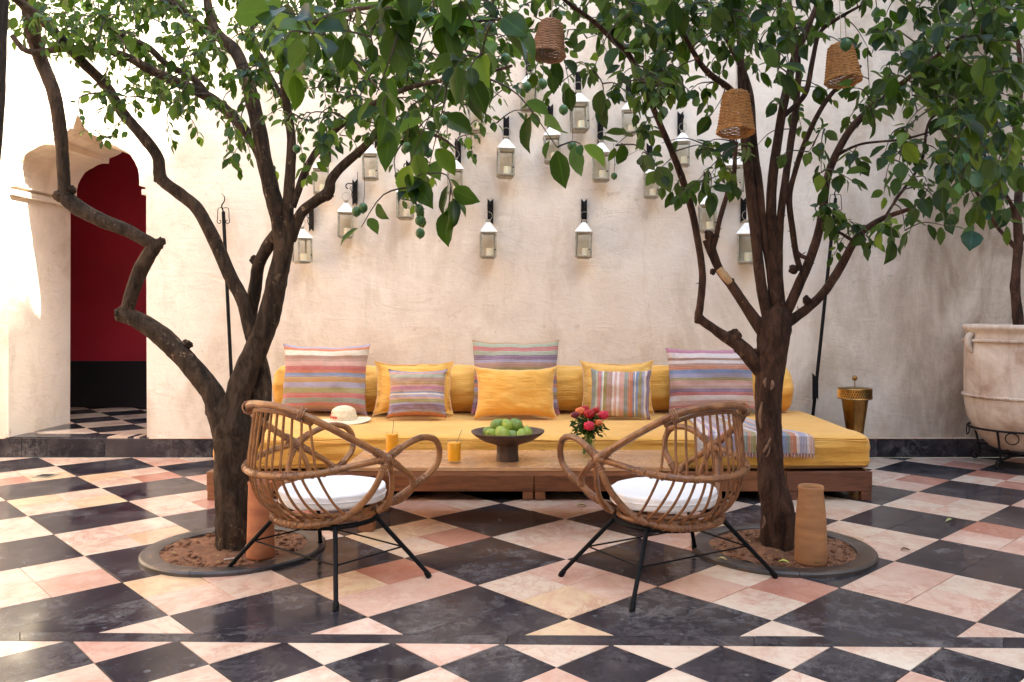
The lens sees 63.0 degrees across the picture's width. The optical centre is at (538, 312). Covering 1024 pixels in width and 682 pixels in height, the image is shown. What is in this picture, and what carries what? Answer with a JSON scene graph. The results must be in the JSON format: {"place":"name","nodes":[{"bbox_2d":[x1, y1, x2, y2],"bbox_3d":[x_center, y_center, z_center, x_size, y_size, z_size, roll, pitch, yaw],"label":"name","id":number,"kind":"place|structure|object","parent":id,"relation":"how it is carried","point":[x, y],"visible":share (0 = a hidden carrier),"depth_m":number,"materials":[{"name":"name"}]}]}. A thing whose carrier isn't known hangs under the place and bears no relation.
{"place":"outdoors","nodes":[
{"label":"outdoors","id":0,"kind":"place"},
{"bbox_2d":[7,407,149,437],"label":"passage floor","id":1,"kind":"structure","parent":0,"point":[108,422],"depth_m":8.22,"materials":[{"name":"tile"}]},
{"bbox_2d":[70,152,146,406],"bbox_3d":[-4.500,-0.950,9.474,5.800,4.124,2.123,0,0,0],"label":"passage room","id":2,"kind":"object","parent":1,"relation":"on","point":[108,359],"depth_m":9.80,"materials":[{"name":"paint"}]},
{"bbox_2d":[0,457,1023,681],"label":"floor","id":3,"kind":"structure","parent":0,"point":[85,596],"depth_m":3.80,"materials":[{"name":"tile"}]},
{"bbox_2d":[0,0,8,161],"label":"dark tree","id":4,"kind":"object","parent":3,"relation":"on","point":[4,8],"visible":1,"depth_m":3.71,"materials":[{"name":"black plant"}]},
{"bbox_2d":[32,474,57,477],"bbox_3d":[-3.880,1.284,6.580,0.140,0.005,0.140,0,0,0],"label":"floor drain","id":5,"kind":"object","parent":3,"relation":"in","point":[44,476],"visible":1,"depth_m":6.57,"materials":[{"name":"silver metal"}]},
{"bbox_2d":[217,193,232,375],"bbox_3d":[-2.734,0.114,7.330,0.179,2.329,0.030,0,0,0],"label":"garden torch","id":6,"kind":"object","parent":3,"relation":"on","point":[224,220],"visible":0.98,"depth_m":7.32,"materials":[{"name":"black metal"}]},
{"bbox_2d":[138,524,325,577],"bbox_3d":[-1.644,1.257,4.532,0.949,0.062,0.950,0,0,0],"label":"tree pit","id":7,"kind":"object","parent":3,"relation":"on","point":[194,554],"visible":0.64,"depth_m":4.35,"materials":[{"name":"soil"}]},
{"bbox_2d":[246,479,274,559],"bbox_3d":[-1.443,1.072,4.340,0.142,0.392,0.142,0,0,0],"label":"terracotta cylinder","id":8,"kind":"object","parent":7,"relation":"on","point":[258,519],"visible":0.68,"depth_m":4.28,"materials":[{"name":"orange ceramic"}]},
{"bbox_2d":[8,0,604,551],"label":"lemon tree","id":9,"kind":"object","parent":3,"relation":"on","point":[456,30],"visible":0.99,"depth_m":4.30,"materials":[{"name":"green plant"}]},
{"bbox_2d":[227,400,442,609],"bbox_3d":[-1.025,0.850,4.125,0.903,0.889,0.853,0,0,39],"label":"rattan chair","id":10,"kind":"object","parent":3,"relation":"on","point":[330,488],"visible":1,"depth_m":3.90,"materials":[{"name":"wicker"}]},
{"bbox_2d":[343,450,673,531],"bbox_3d":[-0.162,1.096,5.188,1.972,0.382,0.618,0,0,0],"label":"coffee table","id":11,"kind":"object","parent":3,"relation":"on","point":[486,463],"visible":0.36,"depth_m":5.00,"materials":[{"name":"brown wood"}]},
{"bbox_2d":[386,420,397,452],"bbox_3d":[-0.931,0.794,5.306,0.082,0.219,0.082,0,0,0],"label":"candle","id":12,"kind":"object","parent":11,"relation":"on","point":[392,440],"visible":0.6,"depth_m":5.28,"materials":[{"name":"orange wax"}]},
{"bbox_2d":[447,430,461,461],"bbox_3d":[-0.506,0.804,5.029,0.091,0.199,0.088,0,0,0],"label":"juice glass","id":13,"kind":"object","parent":11,"relation":"on","point":[454,451],"visible":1,"depth_m":5.00,"materials":[{"name":"orange"}]},
{"bbox_2d":[471,426,543,461],"bbox_3d":[-0.188,0.814,5.110,0.450,0.181,0.450,0,0,0],"label":"pedestal bowl","id":14,"kind":"object","parent":11,"relation":"on","point":[507,448],"visible":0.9,"depth_m":5.04,"materials":[{"name":"brown wood"}]},
{"bbox_2d":[483,426,490,434],"bbox_3d":[-0.308,0.742,5.171,0.075,0.073,0.075,0,0,0],"label":"green citrus","id":15,"kind":"object","parent":14,"relation":"in","point":[485,429],"visible":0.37,"depth_m":5.15,"materials":[{"name":"green food"}]},
{"bbox_2d":[490,419,502,428],"bbox_3d":[-0.259,0.696,5.161,0.082,0.078,0.077,0,0,0],"label":"green citrus","id":16,"kind":"object","parent":15,"relation":"on","point":[494,423],"visible":0.62,"depth_m":5.13,"materials":[{"name":"green food"}]},
{"bbox_2d":[485,428,494,435],"bbox_3d":[-0.285,0.742,5.064,0.076,0.077,0.084,0,0,0],"label":"green citrus","id":17,"kind":"object","parent":14,"relation":"in","point":[491,431],"visible":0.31,"depth_m":5.03,"materials":[{"name":"green food"}]},
{"bbox_2d":[494,426,508,435],"bbox_3d":[-0.220,0.736,5.041,0.093,0.100,0.094,0,0,0],"label":"green citrus","id":18,"kind":"object","parent":14,"relation":"in","point":[501,431],"visible":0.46,"depth_m":5.01,"materials":[{"name":"green food"}]},
{"bbox_2d":[508,430,516,435],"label":"green citrus","id":19,"kind":"object","parent":14,"relation":"in","point":[512,432],"visible":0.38,"depth_m":5.02,"materials":[{"name":"green food"}]},
{"bbox_2d":[511,418,522,430],"bbox_3d":[-0.135,0.693,5.141,0.081,0.082,0.078,0,0,0],"label":"green citrus","id":20,"kind":"object","parent":14,"relation":"in","point":[517,424],"visible":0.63,"depth_m":5.11,"materials":[{"name":"green food"}]},
{"bbox_2d":[517,428,526,435],"bbox_3d":[-0.105,0.745,5.041,0.072,0.087,0.073,0,0,0],"label":"green citrus","id":21,"kind":"object","parent":14,"relation":"in","point":[521,431],"visible":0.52,"depth_m":5.02,"materials":[{"name":"green food"}]},
{"bbox_2d":[522,425,531,434],"bbox_3d":[-0.075,0.740,5.111,0.075,0.094,0.076,0,0,0],"label":"green citrus","id":22,"kind":"object","parent":14,"relation":"in","point":[527,430],"visible":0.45,"depth_m":5.09,"materials":[{"name":"green food"}]},
{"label":"green citrus","id":23,"kind":"object","parent":14,"relation":"in","visible":0},
{"bbox_2d":[502,419,512,429],"bbox_3d":[-0.190,0.695,5.131,0.075,0.084,0.074,0,0,0],"label":"green citrus","id":24,"kind":"object","parent":23,"relation":"on","point":[507,423],"visible":0.56,"depth_m":5.10,"materials":[{"name":"green food"}]},
{"bbox_3d":[0.314,0.821,5.283,0.100,0.166,0.100,0,0,0],"label":"flower vase","id":25,"kind":"object","parent":11,"relation":"on","visible":0},
{"bbox_2d":[569,405,608,453],"bbox_3d":[0.323,0.741,5.284,0.258,0.299,0.241,0,0,0],"label":"flower bunch","id":26,"kind":"object","parent":25,"relation":"in","point":[587,428],"visible":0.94,"depth_m":5.25,"materials":[{"name":"red plant"}]},
{"bbox_2d":[0,0,1023,456],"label":"courtyard wall","id":27,"kind":"structure","parent":3,"relation":"on","point":[394,290],"depth_m":7.43,"materials":[{"name":"paint"}]},
{"bbox_2d":[307,209,313,231],"bbox_3d":[-2.043,-0.832,7.351,0.052,0.230,0.129,0,0,29],"label":"wall bracket","id":28,"kind":"object","parent":27,"relation":"attached to","point":[311,220],"depth_m":7.39,"materials":[{"name":"black metal"}]},
{"bbox_2d":[292,220,312,263],"bbox_3d":[-2.072,-0.625,7.321,0.142,0.392,0.142,-2,1,-40],"label":"candle lantern","id":29,"kind":"object","parent":28,"relation":"hanging from","point":[304,235],"visible":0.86,"depth_m":7.30,"materials":[{"name":"silver metal"}]},
{"bbox_2d":[345,180,356,205],"bbox_3d":[-1.655,-1.064,7.351,0.052,0.230,0.129,0,0,27],"label":"wall bracket","id":30,"kind":"object","parent":27,"relation":"attached to","point":[354,191],"depth_m":7.40,"materials":[{"name":"black metal"}]},
{"bbox_2d":[337,192,353,238],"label":"candle lantern","id":31,"kind":"object","parent":30,"relation":"hanging from","point":[345,208],"visible":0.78,"depth_m":7.28,"materials":[{"name":"silver metal"}]},
{"bbox_2d":[454,138,460,162],"bbox_3d":[-0.721,-1.433,7.353,0.052,0.230,0.129,0,0,8],"label":"wall bracket","id":32,"kind":"object","parent":27,"relation":"attached to","point":[457,153],"depth_m":7.41,"materials":[{"name":"black metal"}]},
{"bbox_2d":[447,150,463,195],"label":"candle lantern","id":33,"kind":"object","parent":32,"relation":"hanging from","point":[459,168],"visible":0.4,"depth_m":7.27,"materials":[{"name":"silver metal"}]},
{"bbox_2d":[487,199,492,223],"bbox_3d":[-0.434,-0.895,7.353,0.052,0.230,0.129,0,0,7],"label":"wall bracket","id":34,"kind":"object","parent":27,"relation":"attached to","point":[489,209],"depth_m":7.41,"materials":[{"name":"black metal"}]},
{"bbox_2d":[479,212,496,258],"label":"candle lantern","id":35,"kind":"object","parent":34,"relation":"hanging from","point":[488,228],"visible":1,"depth_m":7.27,"materials":[{"name":"silver metal"}]},
{"bbox_2d":[503,116,508,139],"bbox_3d":[-0.284,-1.632,7.355,0.052,0.230,0.129,0,0,-2],"label":"wall bracket","id":36,"kind":"object","parent":27,"relation":"attached to","point":[506,125],"depth_m":7.41,"materials":[{"name":"black metal"}]},
{"bbox_2d":[496,127,515,178],"bbox_3d":[-0.286,-1.398,7.310,0.160,0.443,0.160,1,-2,-8],"label":"candle lantern","id":37,"kind":"object","parent":36,"relation":"hanging from","point":[506,145],"visible":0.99,"depth_m":7.26,"materials":[{"name":"silver metal"}]},
{"bbox_2d":[547,104,552,128],"bbox_3d":[0.107,-1.738,7.355,0.052,0.230,0.129,0,0,-2],"label":"wall bracket","id":38,"kind":"object","parent":27,"relation":"attached to","point":[550,109],"depth_m":7.41,"materials":[{"name":"black metal"}]},
{"bbox_2d":[543,127,560,164],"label":"candle lantern","id":39,"kind":"object","parent":38,"relation":"hanging from","point":[554,134],"visible":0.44,"depth_m":7.26,"materials":[{"name":"silver metal"}]},
{"bbox_2d":[575,73,580,93],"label":"wall bracket","id":40,"kind":"object","parent":27,"relation":"attached to","point":[577,80],"depth_m":7.41,"materials":[{"name":"black metal"}]},
{"bbox_2d":[569,82,589,133],"bbox_3d":[0.355,-1.798,7.311,0.160,0.443,0.160,-2,-2,-8],"label":"candle lantern","id":41,"kind":"object","parent":40,"relation":"hanging from","point":[582,101],"visible":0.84,"depth_m":7.28,"materials":[{"name":"silver metal"}]},
{"bbox_2d":[581,199,586,222],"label":"wall bracket","id":42,"kind":"object","parent":27,"relation":"attached to","point":[583,210],"depth_m":7.41,"materials":[{"name":"black metal"}]},
{"bbox_2d":[575,212,592,258],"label":"candle lantern","id":43,"kind":"object","parent":42,"relation":"hanging from","point":[583,228],"visible":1,"depth_m":7.27,"materials":[{"name":"silver metal"}]},
{"bbox_2d":[597,122,602,144],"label":"wall bracket","id":44,"kind":"object","parent":27,"relation":"attached to","point":[599,129],"depth_m":7.41,"materials":[{"name":"black metal"}]},
{"bbox_2d":[592,131,609,182],"bbox_3d":[0.548,-1.366,7.321,0.160,0.443,0.160,1,1,7],"label":"candle lantern","id":45,"kind":"object","parent":44,"relation":"hanging from","point":[602,178],"visible":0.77,"depth_m":7.28,"materials":[{"name":"silver metal"}]},
{"bbox_2d":[626,82,631,102],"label":"wall bracket","id":46,"kind":"object","parent":27,"relation":"attached to","point":[628,89],"depth_m":7.41,"materials":[{"name":"black metal"}]},
{"bbox_2d":[621,100,636,135],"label":"candle lantern","id":47,"kind":"object","parent":46,"relation":"hanging from","point":[625,109],"visible":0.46,"depth_m":7.28,"materials":[{"name":"silver metal"}]},
{"bbox_2d":[647,143,652,156],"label":"wall bracket","id":48,"kind":"object","parent":27,"relation":"attached to","point":[649,148],"depth_m":7.41,"materials":[{"name":"black metal"}]},
{"bbox_2d":[643,156,658,198],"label":"candle lantern","id":49,"kind":"object","parent":48,"relation":"hanging from","point":[652,195],"visible":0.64,"depth_m":7.27,"materials":[{"name":"silver metal"}]},
{"bbox_2d":[677,111,683,136],"bbox_3d":[1.262,-1.671,7.354,0.052,0.230,0.129,0,0,-3],"label":"wall bracket","id":50,"kind":"object","parent":27,"relation":"attached to","point":[680,117],"depth_m":7.41,"materials":[{"name":"black metal"}]},
{"bbox_2d":[674,123,690,166],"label":"candle lantern","id":51,"kind":"object","parent":50,"relation":"hanging from","point":[683,163],"visible":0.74,"depth_m":7.28,"materials":[{"name":"silver metal"}]},
{"bbox_2d":[740,197,746,222],"bbox_3d":[1.823,-0.908,7.354,0.052,0.230,0.129,0,0,-4],"label":"wall bracket","id":52,"kind":"object","parent":27,"relation":"attached to","point":[743,206],"depth_m":7.41,"materials":[{"name":"black metal"}]},
{"bbox_2d":[736,210,752,264],"bbox_3d":[1.826,-0.658,7.327,0.171,0.473,0.171,1,2,16],"label":"candle lantern","id":53,"kind":"object","parent":52,"relation":"hanging from","point":[744,230],"visible":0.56,"depth_m":7.28,"materials":[{"name":"silver metal"}]},
{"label":"wall bracket","id":54,"kind":"object","parent":27,"relation":"attached to","visible":0},
{"bbox_2d":[725,146,744,191],"bbox_3d":[1.724,-1.257,7.320,0.149,0.413,0.149,1,0,25],"label":"candle lantern","id":55,"kind":"object","parent":54,"relation":"hanging from","point":[739,164],"visible":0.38,"depth_m":7.27,"materials":[{"name":"silver metal"}]},
{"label":"wall bracket","id":56,"kind":"object","parent":27,"relation":"attached to","visible":0},
{"bbox_2d":[697,186,716,233],"bbox_3d":[1.477,-0.913,7.312,0.156,0.433,0.156,-2,-1,5],"label":"candle lantern","id":57,"kind":"object","parent":56,"relation":"hanging from","point":[709,225],"visible":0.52,"depth_m":7.28,"materials":[{"name":"silver metal"}]},
{"bbox_2d":[207,467,871,499],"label":"daybed platform","id":58,"kind":"structure","parent":3,"relation":"on","point":[859,480],"depth_m":5.72,"materials":[{"name":"brown wood"}]},
{"bbox_2d":[213,411,869,469],"bbox_3d":[0.025,0.974,6.543,4.534,0.272,1.633,0,0,0],"label":"mattress","id":59,"kind":"object","parent":58,"relation":"on","point":[837,446],"visible":0.34,"depth_m":5.80,"materials":[{"name":"yellow fabric"}]},
{"bbox_2d":[282,343,370,415],"bbox_3d":[-1.759,0.548,6.878,0.743,0.588,0.233,0,0,0],"label":"striped cushion","id":60,"kind":"object","parent":59,"relation":"on","point":[322,379],"visible":0.98,"depth_m":6.81,"materials":[{"name":"multicoloured fabric"}]},
{"bbox_2d":[322,405,370,424],"bbox_3d":[-1.511,0.784,6.482,0.416,0.122,0.416,0,0,0],"label":"straw hat","id":61,"kind":"object","parent":59,"relation":"on","point":[346,414],"visible":0.95,"depth_m":6.41,"materials":[{"name":"beige wicker"}]},
{"bbox_2d":[372,361,453,415],"bbox_3d":[-1.029,0.621,6.884,0.672,0.447,0.193,0,0,0],"label":"plain cushion","id":62,"kind":"object","parent":59,"relation":"on","point":[383,392],"visible":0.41,"depth_m":6.87,"materials":[{"name":"yellow fabric"}]},
{"bbox_2d":[386,369,446,418],"bbox_3d":[-0.967,0.645,6.660,0.479,0.390,0.227,0,0,0],"label":"striped cushion","id":63,"kind":"object","parent":59,"relation":"on","point":[416,393],"visible":1,"depth_m":6.59,"materials":[{"name":"multicoloured fabric"}]},
{"bbox_2d":[473,366,556,419],"bbox_3d":[-0.184,0.639,6.655,0.666,0.418,0.254,0,0,0],"label":"plain cushion","id":64,"kind":"object","parent":59,"relation":"on","point":[514,392],"visible":1,"depth_m":6.57,"materials":[{"name":"yellow fabric"}]},
{"bbox_2d":[471,340,559,413],"bbox_3d":[-0.189,0.532,6.916,0.734,0.614,0.220,0,0,0],"label":"striped cushion","id":65,"kind":"object","parent":59,"relation":"on","point":[518,356],"visible":0.49,"depth_m":6.88,"materials":[{"name":"multicoloured fabric"}]},
{"bbox_2d":[272,364,793,411],"bbox_3d":[-0.037,0.642,7.132,4.415,0.402,0.433,0,0,0],"label":"bolster","id":66,"kind":"object","parent":59,"relation":"on","point":[569,388],"visible":0.18,"depth_m":6.96,"materials":[{"name":"yellow fabric"}]},
{"bbox_2d":[579,360,654,415],"bbox_3d":[0.647,0.617,6.887,0.621,0.453,0.216,0,0,0],"label":"plain cushion","id":67,"kind":"object","parent":59,"relation":"on","point":[587,367],"visible":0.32,"depth_m":6.88,"materials":[{"name":"yellow fabric"}]},
{"bbox_2d":[591,369,650,419],"bbox_3d":[0.649,0.650,6.653,0.496,0.395,0.210,0,0,7],"label":"striped cushion","id":68,"kind":"object","parent":59,"relation":"on","point":[621,394],"visible":0.99,"depth_m":6.58,"materials":[{"name":"multicoloured fabric"}]},
{"bbox_2d":[666,348,754,413],"bbox_3d":[1.425,0.565,6.894,0.745,0.549,0.246,0,0,0],"label":"striped cushion","id":69,"kind":"object","parent":59,"relation":"on","point":[697,377],"visible":0.77,"depth_m":6.82,"materials":[{"name":"multicoloured fabric"}]},
{"bbox_2d":[686,412,814,458],"bbox_3d":[1.482,0.911,6.347,0.808,0.183,1.305,0,0,0],"label":"folded blanket","id":70,"kind":"object","parent":59,"relation":"on","point":[797,443],"visible":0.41,"depth_m":5.71,"materials":[{"name":"multicoloured fabric"}]},
{"bbox_2d":[557,402,777,611],"bbox_3d":[0.618,0.850,4.080,0.903,0.889,0.852,0,0,-31],"label":"rattan chair","id":71,"kind":"object","parent":3,"relation":"on","point":[676,492],"visible":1,"depth_m":3.86,"materials":[{"name":"brown wicker"}]},
{"bbox_2d":[525,0,1023,551],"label":"orange tree","id":72,"kind":"object","parent":3,"relation":"on","point":[939,78],"visible":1,"depth_m":4.29,"materials":[{"name":"brown plant"}]},
{"bbox_2d":[530,0,565,63],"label":"wicker shade","id":73,"kind":"object","parent":72,"relation":"hanging from","point":[549,32],"visible":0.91,"depth_m":3.72,"materials":[{"name":"beige wicker"}]},
{"bbox_2d":[716,43,754,139],"bbox_3d":[0.980,-1.489,4.150,0.195,1.226,0.192,0,0,0],"label":"wicker shade","id":74,"kind":"object","parent":72,"relation":"hanging from","point":[732,104],"visible":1,"depth_m":4.11,"materials":[{"name":"beige wicker"}]},
{"bbox_2d":[823,0,862,88],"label":"wicker shade","id":75,"kind":"object","parent":72,"relation":"hanging from","point":[836,67],"visible":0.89,"depth_m":4.26,"materials":[{"name":"beige wicker"}]},
{"bbox_2d":[691,523,877,577],"bbox_3d":[1.321,1.259,4.532,0.969,0.058,0.970,0,0,0],"label":"tree pit","id":76,"kind":"object","parent":3,"relation":"on","point":[848,555],"visible":0.55,"depth_m":4.37,"materials":[{"name":"soil"}]},
{"bbox_2d":[794,483,827,566],"bbox_3d":[1.384,1.074,4.246,0.162,0.388,0.162,0,0,0],"label":"terracotta cylinder","id":77,"kind":"object","parent":76,"relation":"on","point":[810,535],"visible":1,"depth_m":4.18,"materials":[{"name":"orange ceramic"}]},
{"bbox_2d":[811,191,841,415],"bbox_3d":[2.510,0.057,7.322,0.311,2.445,0.045,0,0,0],"label":"garden torch","id":78,"kind":"object","parent":3,"relation":"on","point":[815,377],"visible":0.56,"depth_m":7.32,"materials":[{"name":"black metal"}]},
{"bbox_2d":[837,375,872,467],"bbox_3d":[2.658,0.908,7.020,0.280,0.760,0.280,0,0,0],"label":"brass urn","id":79,"kind":"object","parent":3,"relation":"on","point":[854,400],"visible":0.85,"depth_m":6.94,"materials":[{"name":"brown metal"}]},
{"bbox_2d":[966,422,1023,469],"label":"urn stand","id":80,"kind":"object","parent":3,"relation":"on","point":[1000,452],"visible":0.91,"depth_m":6.77,"materials":[{"name":"black metal"}]},
{"bbox_2d":[961,324,1023,451],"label":"garden urn","id":81,"kind":"object","parent":80,"relation":"on","point":[992,392],"visible":1,"depth_m":6.71,"materials":[{"name":"ceramic"}]},
{"bbox_2d":[934,0,1023,324],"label":"potted tree","id":82,"kind":"object","parent":81,"relation":"on","point":[971,238],"visible":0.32,"depth_m":6.79,"materials":[{"name":"green plant"}]},
{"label":"wall bracket","id":83,"kind":"object","parent":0,"visible":0},
{"bbox_2d":[520,64,537,112],"bbox_3d":[-0.082,-1.969,7.323,0.149,0.413,0.149,1,1,-5],"label":"candle lantern","id":84,"kind":"object","parent":83,"relation":"hanging from","point":[521,101],"visible":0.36,"depth_m":7.28,"materials":[{"name":"silver metal"}]},
{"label":"wall bracket","id":85,"kind":"object","parent":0,"visible":0},
{"bbox_2d":[362,145,378,180],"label":"candle lantern","id":86,"kind":"object","parent":85,"relation":"hanging from","point":[371,152],"visible":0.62,"depth_m":7.26,"materials":[{"name":"silver metal"}]},
{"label":"wall bracket","id":87,"kind":"object","parent":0,"visible":0},
{"bbox_2d":[312,156,329,193],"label":"candle lantern","id":88,"kind":"object","parent":87,"relation":"hanging from","point":[315,168],"visible":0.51,"depth_m":7.26,"materials":[{"name":"silver metal"}]},
{"label":"wall bracket","id":89,"kind":"object","parent":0,"visible":0},
{"bbox_2d":[468,108,484,133],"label":"candle lantern","id":90,"kind":"object","parent":89,"relation":"hanging from","point":[476,129],"visible":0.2,"depth_m":7.27,"materials":[{"name":"silver metal"}]},
{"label":"wall bracket","id":91,"kind":"object","parent":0,"visible":0},
{"bbox_2d":[395,190,413,219],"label":"candle lantern","id":92,"kind":"object","parent":91,"relation":"hanging from","point":[406,216],"visible":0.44,"depth_m":7.26,"materials":[{"name":"silver metal"}]}
]}

